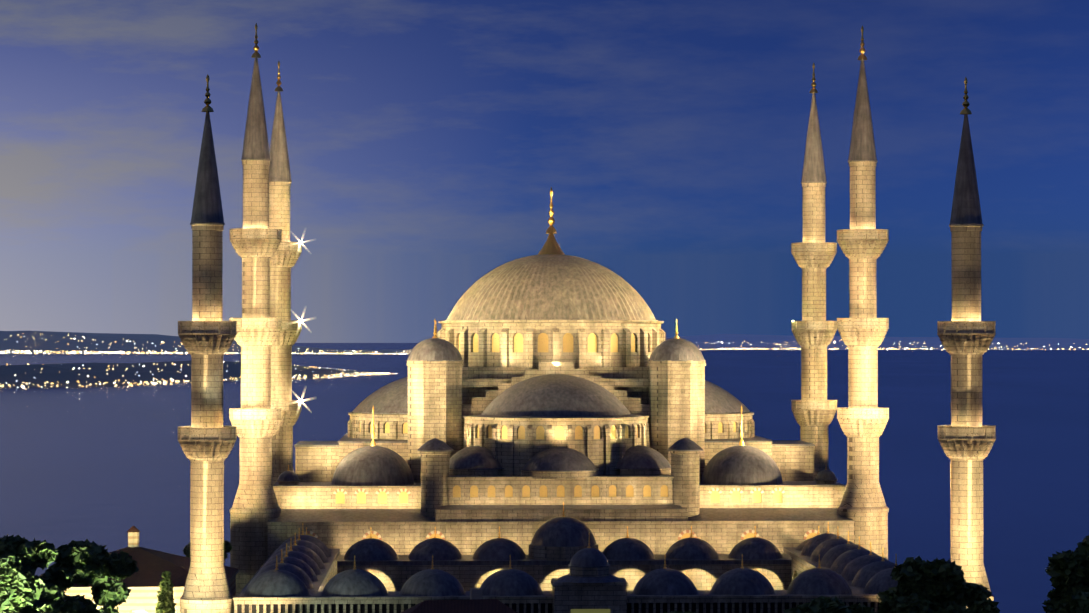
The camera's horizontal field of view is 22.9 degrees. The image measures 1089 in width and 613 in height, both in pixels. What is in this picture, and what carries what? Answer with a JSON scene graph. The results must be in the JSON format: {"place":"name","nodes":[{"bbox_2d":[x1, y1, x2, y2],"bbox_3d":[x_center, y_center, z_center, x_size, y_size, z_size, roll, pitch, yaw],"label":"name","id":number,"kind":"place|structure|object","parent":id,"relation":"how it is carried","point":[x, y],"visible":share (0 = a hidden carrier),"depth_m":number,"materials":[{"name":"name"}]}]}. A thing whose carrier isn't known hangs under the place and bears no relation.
{"place":"outdoors","nodes":[
{"label":"outdoors","id":0,"kind":"place"},
{"bbox_2d":[28,568,40,578],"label":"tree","id":1,"kind":"object","parent":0,"point":[33,570],"depth_m":207.57,"materials":[{"name":"green plant"}]},
{"bbox_2d":[38,526,238,612],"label":"house","id":2,"kind":"structure","parent":0,"point":[143,583],"depth_m":253.96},
{"bbox_2d":[132,609,177,612],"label":"medrese windows","id":3,"kind":"structure","parent":2,"relation":"attached to","point":[140,611],"depth_m":251.93,"materials":[{"name":"glass"}]},
{"bbox_2d":[0,361,393,387],"bbox_3d":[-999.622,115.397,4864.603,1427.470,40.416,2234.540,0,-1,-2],"label":"city shoreline","id":4,"kind":"structure","parent":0,"point":[87,374],"depth_m":4477.24,"materials":[{"name":"black"}]},
{"bbox_2d":[0,331,411,353],"bbox_3d":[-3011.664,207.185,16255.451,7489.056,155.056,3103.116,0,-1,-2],"label":"distant coastline","id":5,"kind":"structure","parent":0,"point":[31,342],"depth_m":16006.00,"materials":[{"name":"black"}]},
{"bbox_2d":[401,588,517,612],"bbox_3d":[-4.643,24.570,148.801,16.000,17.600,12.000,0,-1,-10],"label":"house roof","id":6,"kind":"structure","parent":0,"point":[476,603],"depth_m":148.46,"materials":[{"name":"tile"}]},
{"bbox_2d":[0,343,1088,612],"bbox_3d":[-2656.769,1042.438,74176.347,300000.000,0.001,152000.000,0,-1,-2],"label":"sea water","id":7,"kind":"structure","parent":0,"point":[108,467],"depth_m":1899.52,"materials":[{"name":"blue liquid"}]},
{"bbox_2d":[0,0,1088,342],"label":"sky","id":8,"kind":"structure","parent":0,"point":[428,141],"materials":[{"name":"blue"}]},
{"bbox_2d":[266,187,854,590],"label":"prayer hall","id":9,"kind":"structure","parent":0,"point":[445,398],"depth_m":295.45,"materials":[{"name":"stone"}]},
{"bbox_2d":[445,254,657,320],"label":"dome","id":10,"kind":"structure","parent":9,"relation":"attached to","point":[551,287],"depth_m":309.25,"materials":[{"name":"beige stone"}]},
{"bbox_2d":[307,333,817,539],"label":"windows","id":11,"kind":"structure","parent":9,"relation":"attached to","point":[542,347],"depth_m":294.11,"materials":[{"name":"glass"}]},
{"bbox_2d":[666,334,1088,349],"bbox_3d":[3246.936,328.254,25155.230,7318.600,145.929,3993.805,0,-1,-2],"label":"coast hill","id":12,"kind":"structure","parent":0,"point":[738,342],"depth_m":24243.85,"materials":[{"name":"black"}]},
{"bbox_3d":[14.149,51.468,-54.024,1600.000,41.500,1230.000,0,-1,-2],"label":"land","id":13,"kind":"structure","parent":0,"visible":0},
{"bbox_2d":[0,534,65,612],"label":"tree","id":14,"kind":"object","parent":13,"relation":"on","point":[23,589],"visible":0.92,"depth_m":192.79,"materials":[{"name":"green plant"}]},
{"bbox_2d":[37,595,99,612],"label":"bush","id":15,"kind":"object","parent":13,"relation":"on","point":[71,604],"visible":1,"depth_m":184.31,"materials":[{"name":"green plant"}]},
{"bbox_2d":[39,539,138,612],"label":"tree","id":16,"kind":"object","parent":13,"relation":"on","point":[95,566],"visible":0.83,"depth_m":200.14,"materials":[{"name":"green plant"}]},
{"bbox_2d":[155,571,176,612],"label":"tree","id":17,"kind":"object","parent":13,"relation":"on","point":[165,603],"visible":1,"depth_m":239.65,"materials":[{"name":"green plant"}]},
{"bbox_2d":[178,74,236,612],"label":"minaret","id":18,"kind":"object","parent":13,"relation":"on","point":[207,439],"visible":1,"depth_m":230.54,"materials":[{"name":"stone"}]},
{"bbox_2d":[182,540,236,595],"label":"tree","id":19,"kind":"object","parent":13,"relation":"on","point":[227,547],"depth_m":277.88,"materials":[{"name":"green plant"}]},
{"bbox_2d":[229,23,281,594],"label":"minaret","id":20,"kind":"object","parent":13,"relation":"on","point":[255,419],"visible":0.98,"depth_m":288.76,"materials":[{"name":"stone"}]},
{"bbox_2d":[269,61,301,484],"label":"minaret","id":21,"kind":"object","parent":13,"relation":"on","point":[285,257],"visible":0.56,"depth_m":327.99,"materials":[{"name":"stone"}]},
{"bbox_2d":[233,502,897,612],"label":"courtyard arcades","id":22,"kind":"object","parent":13,"relation":"on","point":[303,568],"visible":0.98,"depth_m":237.93,"materials":[{"name":"stone"}]},
{"bbox_2d":[237,602,879,612],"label":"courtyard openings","id":23,"kind":"object","parent":22,"relation":"on","point":[521,608],"depth_m":231.70,"materials":[{"name":"stone"}]},
{"bbox_2d":[791,63,836,480],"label":"minaret","id":24,"kind":"object","parent":13,"relation":"on","point":[813,409],"visible":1,"depth_m":330.29,"materials":[{"name":"stone"}]},
{"bbox_2d":[783,596,874,612],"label":"tree","id":25,"kind":"object","parent":13,"relation":"on","point":[823,604],"visible":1,"depth_m":181.73,"materials":[{"name":"green plant"}]},
{"bbox_2d":[837,25,888,559],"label":"minaret","id":26,"kind":"object","parent":13,"relation":"on","point":[862,417],"visible":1,"depth_m":291.20,"materials":[{"name":"stone"}]},
{"bbox_2d":[876,556,999,612],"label":"tree","id":27,"kind":"object","parent":13,"relation":"on","point":[936,585],"visible":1,"depth_m":214.68,"materials":[{"name":"green plant"}]},
{"bbox_2d":[937,77,995,608],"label":"minaret","id":28,"kind":"object","parent":13,"relation":"on","point":[966,437],"visible":0.98,"depth_m":232.94,"materials":[{"name":"stone"}]},
{"bbox_2d":[1042,535,1088,611],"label":"tree","id":29,"kind":"object","parent":13,"relation":"on","point":[1067,571],"visible":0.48,"depth_m":208.05,"materials":[{"name":"green plant"}]},
{"bbox_2d":[1046,591,1088,612],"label":"tree","id":30,"kind":"object","parent":13,"relation":"on","point":[1078,602],"visible":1,"depth_m":192.26,"materials":[{"name":"green plant"}]}
]}

